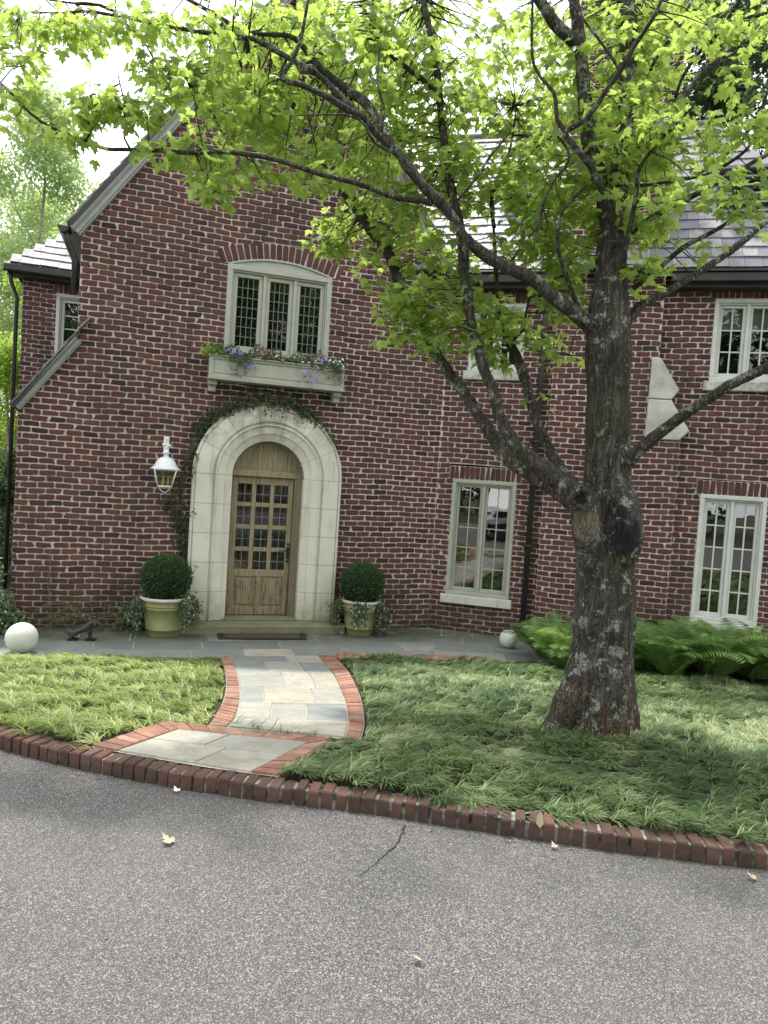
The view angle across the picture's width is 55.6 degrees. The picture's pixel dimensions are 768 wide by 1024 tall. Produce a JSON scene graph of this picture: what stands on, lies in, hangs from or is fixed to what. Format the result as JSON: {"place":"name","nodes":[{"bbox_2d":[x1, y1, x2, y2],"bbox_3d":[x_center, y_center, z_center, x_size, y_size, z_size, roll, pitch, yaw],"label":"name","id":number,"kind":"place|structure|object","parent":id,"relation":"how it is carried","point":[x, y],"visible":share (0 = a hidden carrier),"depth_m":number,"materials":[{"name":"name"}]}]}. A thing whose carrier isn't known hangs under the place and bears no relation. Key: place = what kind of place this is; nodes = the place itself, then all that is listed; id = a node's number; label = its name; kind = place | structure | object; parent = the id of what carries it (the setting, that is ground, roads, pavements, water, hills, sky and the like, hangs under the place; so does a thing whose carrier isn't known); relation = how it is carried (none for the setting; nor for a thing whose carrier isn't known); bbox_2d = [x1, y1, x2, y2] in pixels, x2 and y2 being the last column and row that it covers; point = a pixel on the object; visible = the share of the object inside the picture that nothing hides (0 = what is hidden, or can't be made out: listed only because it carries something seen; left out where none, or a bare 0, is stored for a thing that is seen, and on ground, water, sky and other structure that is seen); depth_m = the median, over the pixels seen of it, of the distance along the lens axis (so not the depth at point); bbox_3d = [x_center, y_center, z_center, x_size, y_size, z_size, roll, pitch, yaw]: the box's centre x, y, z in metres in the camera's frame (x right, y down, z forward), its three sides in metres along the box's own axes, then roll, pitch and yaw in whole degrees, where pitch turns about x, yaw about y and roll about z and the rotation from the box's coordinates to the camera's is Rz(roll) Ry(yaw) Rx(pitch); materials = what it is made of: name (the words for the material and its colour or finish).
{"place":"outdoors","nodes":[
{"label":"outdoors","id":0,"kind":"place"},
{"bbox_2d":[0,627,560,776],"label":"flagstone paving","id":1,"kind":"structure","parent":0,"point":[291,684],"depth_m":7.72,"materials":[{"name":"grey stone"}]},
{"bbox_2d":[0,557,34,633],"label":"variegated shrub","id":2,"kind":"object","parent":1,"relation":"on","point":[11,620],"visible":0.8,"depth_m":8.86,"materials":[{"name":"green plant"}]},
{"bbox_2d":[4,622,37,652],"bbox_3d":[-3.994,1.386,8.035,0.336,0.336,0.336,4,3,0],"label":"stone ball","id":3,"kind":"object","parent":1,"relation":"on","point":[21,637],"visible":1,"depth_m":7.92,"materials":[{"name":"white stone"}]},
{"bbox_2d":[66,620,103,640],"bbox_3d":[-3.598,1.420,8.773,0.438,0.246,0.130,4,3,-5],"label":"dog figurine","id":4,"kind":"object","parent":1,"relation":"on","point":[87,627],"visible":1,"depth_m":8.74,"materials":[{"name":"grey metal"}]},
{"bbox_2d":[123,553,203,638],"bbox_3d":[-2.791,1.054,9.311,0.959,1.086,0.710,4,3,0],"label":"potted topiary","id":5,"kind":"object","parent":1,"relation":"on","point":[163,600],"visible":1,"depth_m":9.12,"materials":[{"name":"plant"}]},
{"bbox_2d":[217,633,306,639],"bbox_3d":[-1.602,1.620,9.667,1.205,0.023,0.574,3,3,-16],"label":"doormat","id":6,"kind":"object","parent":1,"relation":"on","point":[261,636],"visible":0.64,"depth_m":9.52,"materials":[{"name":"black rubber"}]},
{"bbox_2d":[326,561,394,636],"bbox_3d":[-0.321,1.204,10.093,0.967,1.064,0.802,4,3,0],"label":"potted topiary","id":7,"kind":"object","parent":1,"relation":"on","point":[359,601],"visible":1,"depth_m":9.98,"materials":[{"name":"plant"}]},
{"bbox_2d":[499,630,517,647],"bbox_3d":[1.686,1.717,9.864,0.250,0.250,0.250,4,3,0],"label":"stone ball","id":8,"kind":"object","parent":1,"relation":"on","point":[506,640],"visible":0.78,"depth_m":9.77,"materials":[{"name":"white stone"}]},
{"bbox_2d":[502,617,570,659],"bbox_3d":[2.046,1.650,9.346,1.030,0.504,0.998,4,3,0],"label":"fern","id":9,"kind":"object","parent":1,"relation":"on","point":[528,641],"visible":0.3,"depth_m":9.38,"materials":[{"name":"green plant"}]},
{"bbox_2d":[0,750,767,1023],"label":"driveway","id":10,"kind":"structure","parent":0,"point":[230,910],"depth_m":2.72,"materials":[{"name":"grey asphalt"}]},
{"bbox_2d":[162,832,174,843],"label":"fallen leaf","id":11,"kind":"object","parent":10,"relation":"on","point":[168,839],"visible":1,"depth_m":3.17,"materials":[{"name":"beige plant"}]},
{"bbox_2d":[1,755,754,1012],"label":"leaf litter","id":12,"kind":"object","parent":10,"relation":"on","point":[129,895],"visible":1,"depth_m":3.38,"materials":[{"name":"brown plant"}]},
{"bbox_2d":[359,825,405,875],"bbox_3d":[0.015,1.500,3.237,0.042,0.001,0.513,5,3,23],"label":"driveway crack","id":13,"kind":"object","parent":10,"relation":"on","point":[392,848],"visible":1,"depth_m":3.27,"materials":[{"name":"black asphalt"}]},
{"bbox_2d":[0,726,767,869],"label":"brick kerb","id":14,"kind":"structure","parent":10,"relation":"on","point":[676,845],"depth_m":3.57,"materials":[{"name":"red brick"}]},
{"bbox_2d":[536,811,543,827],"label":"fallen leaf","id":15,"kind":"object","parent":14,"relation":"on","point":[539,821],"visible":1,"depth_m":3.31,"materials":[{"name":"beige plant"}]},
{"bbox_2d":[0,521,767,846],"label":"ground","id":16,"kind":"structure","parent":0,"point":[294,776],"depth_m":4.74,"materials":[{"name":"green plant"}]},
{"bbox_2d":[0,438,16,584],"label":"bush","id":17,"kind":"object","parent":16,"relation":"on","point":[3,484],"visible":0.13,"depth_m":12.66,"materials":[{"name":"green plant"}]},
{"bbox_2d":[0,331,20,562],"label":"tree","id":18,"kind":"object","parent":16,"relation":"on","point":[6,350],"visible":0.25,"depth_m":15.06,"materials":[{"name":"green plant"}]},
{"bbox_2d":[0,227,59,469],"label":"tree","id":19,"kind":"object","parent":16,"relation":"on","point":[17,284],"depth_m":19.76,"materials":[{"name":"green plant"}]},
{"bbox_2d":[0,177,77,448],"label":"tree","id":20,"kind":"object","parent":16,"relation":"on","point":[5,206],"visible":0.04,"depth_m":26.29,"materials":[{"name":"green plant"}]},
{"bbox_2d":[0,75,107,421],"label":"tree","id":21,"kind":"object","parent":16,"relation":"on","point":[67,173],"visible":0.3,"depth_m":23.21,"materials":[{"name":"green plant"}]},
{"bbox_2d":[25,548,144,631],"bbox_3d":[-3.680,1.042,9.255,1.762,1.099,0.351,3,3,-15],"label":"creeper","id":22,"kind":"object","parent":16,"relation":"on","point":[122,614],"visible":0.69,"depth_m":9.30,"materials":[{"name":"green plant"}]},
{"bbox_2d":[0,651,231,749],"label":"lawn grass","id":23,"kind":"structure","parent":16,"relation":"on","point":[26,690],"depth_m":5.48,"materials":[{"name":"green plant"}]},
{"bbox_2d":[93,653,485,778],"bbox_3d":[-0.276,1.582,6.521,3.208,0.697,5.513,4,3,0],"label":"brick edging","id":24,"kind":"object","parent":16,"relation":"on","point":[225,714],"visible":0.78,"depth_m":4.67,"materials":[{"name":"red brick"}]},
{"bbox_2d":[0,0,767,744],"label":"maple tree","id":25,"kind":"object","parent":16,"relation":"on","point":[612,148],"visible":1,"depth_m":5.19,"materials":[{"name":"green plant"}]},
{"bbox_2d":[2,0,767,636],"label":"brick house","id":26,"kind":"structure","parent":16,"relation":"on","point":[142,282],"depth_m":9.91,"materials":[{"name":"brick"}]},
{"bbox_2d":[54,293,78,352],"bbox_3d":[-5.116,-2.923,12.359,1.429,1.911,0.898,4,3,0],"label":"window","id":27,"kind":"structure","parent":26,"relation":"in","point":[66,323],"depth_m":12.00,"materials":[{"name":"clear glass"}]},
{"bbox_2d":[150,436,180,492],"bbox_3d":[-2.810,-0.612,9.403,0.380,0.732,0.429,4,3,0],"label":"wall lantern","id":28,"kind":"object","parent":26,"relation":"attached to","point":[165,462],"depth_m":9.31,"materials":[{"name":"white paint"}]},
{"bbox_2d":[157,386,339,567],"bbox_3d":[-1.832,-0.198,9.842,2.462,3.055,0.241,3,3,-17],"label":"climbing vine","id":29,"kind":"object","parent":26,"relation":"attached to","point":[184,538],"visible":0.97,"depth_m":9.68,"materials":[{"name":"green plant"}]},
{"bbox_2d":[226,469,293,614],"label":"door","id":30,"kind":"structure","parent":26,"relation":"in","point":[261,510],"depth_m":10.27,"materials":[{"name":"brown wood"}]},
{"bbox_2d":[197,336,347,403],"bbox_3d":[-1.492,-1.898,9.779,2.027,0.694,0.365,3,3,-18],"label":"window box","id":31,"kind":"object","parent":26,"relation":"attached to","point":[231,366],"visible":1,"depth_m":9.71,"materials":[{"name":"sage painted wood"},{"name":"leaf"},{"name":"flower petals"}]},
{"bbox_2d":[223,259,334,364],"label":"window","id":32,"kind":"structure","parent":26,"relation":"in","point":[286,306],"depth_m":10.05,"materials":[{"name":"green paint"}]},
{"bbox_2d":[440,464,521,609],"bbox_3d":[1.552,0.387,10.920,1.481,2.303,0.910,4,3,0],"label":"window","id":33,"kind":"structure","parent":26,"relation":"in","point":[482,516],"depth_m":10.78,"materials":[{"name":"green paint"}]},
{"bbox_2d":[462,299,531,380],"bbox_3d":[1.773,-2.514,10.774,1.334,1.570,0.871,4,3,0],"label":"window","id":34,"kind":"structure","parent":26,"relation":"in","point":[467,374],"depth_m":10.55,"materials":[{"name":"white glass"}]},
{"bbox_2d":[687,478,767,631],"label":"window","id":35,"kind":"structure","parent":26,"relation":"in","point":[731,529],"depth_m":9.89,"materials":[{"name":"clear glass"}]},
{"bbox_2d":[703,292,767,392],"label":"window","id":36,"kind":"structure","parent":26,"relation":"in","point":[740,326],"depth_m":9.75,"materials":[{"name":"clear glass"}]},
{"bbox_2d":[523,623,570,666],"bbox_3d":[2.148,1.593,8.793,0.942,0.585,1.178,4,3,0],"label":"fern","id":37,"kind":"object","parent":16,"relation":"on","point":[556,649],"visible":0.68,"depth_m":8.67,"materials":[{"name":"green plant"}]},
{"bbox_2d":[527,70,573,129],"bbox_3d":[6.682,-7.505,27.560,7.963,17.654,9.868,5,3,23],"label":"tree","id":38,"kind":"object","parent":16,"relation":"on","point":[566,73],"depth_m":26.82,"materials":[{"name":"green plant"}]},
{"bbox_2d":[546,611,570,632],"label":"fern","id":39,"kind":"object","parent":16,"relation":"on","point":[554,615],"visible":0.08,"depth_m":9.79,"materials":[{"name":"green plant"}]},
{"bbox_2d":[634,621,670,637],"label":"fern","id":40,"kind":"object","parent":16,"relation":"on","point":[648,629],"visible":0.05,"depth_m":9.81,"materials":[{"name":"green plant"}]},
{"bbox_2d":[633,624,672,669],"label":"fern","id":41,"kind":"object","parent":16,"relation":"on","point":[640,660],"visible":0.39,"depth_m":9.01,"materials":[{"name":"green plant"}]},
{"bbox_2d":[633,618,736,675],"bbox_3d":[3.443,1.664,8.712,1.228,0.640,1.089,4,3,0],"label":"fern","id":42,"kind":"object","parent":16,"relation":"on","point":[678,660],"visible":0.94,"depth_m":8.58,"materials":[{"name":"green plant"}]},
{"bbox_2d":[648,617,726,669],"bbox_3d":[3.959,1.704,9.321,1.191,0.649,1.129,5,3,19],"label":"fern","id":43,"kind":"object","parent":16,"relation":"on","point":[677,629],"visible":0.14,"depth_m":9.47,"materials":[{"name":"green plant"}]},
{"bbox_2d":[669,615,767,677],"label":"fern","id":44,"kind":"object","parent":16,"relation":"on","point":[718,665],"visible":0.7,"depth_m":8.59,"materials":[{"name":"green plant"}]},
{"bbox_2d":[681,0,767,156],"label":"tree","id":45,"kind":"object","parent":16,"relation":"on","point":[755,58],"visible":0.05,"depth_m":22.96,"materials":[{"name":"green plant"}]},
{"bbox_2d":[684,0,764,128],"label":"tree","id":46,"kind":"object","parent":16,"relation":"on","point":[706,84],"visible":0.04,"depth_m":24.91,"materials":[{"name":"green plant"}]},
{"bbox_2d":[692,620,767,670],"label":"fern","id":47,"kind":"object","parent":16,"relation":"on","point":[704,622],"visible":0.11,"depth_m":9.44,"materials":[{"name":"green plant"}]},
{"bbox_2d":[701,617,767,681],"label":"fern","id":48,"kind":"object","parent":16,"relation":"on","point":[757,669],"visible":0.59,"depth_m":8.82,"materials":[{"name":"green plant"}]},
{"bbox_2d":[0,0,767,419],"label":"sky","id":49,"kind":"structure","parent":0,"point":[73,72],"materials":[{"name":"white"}]}
]}

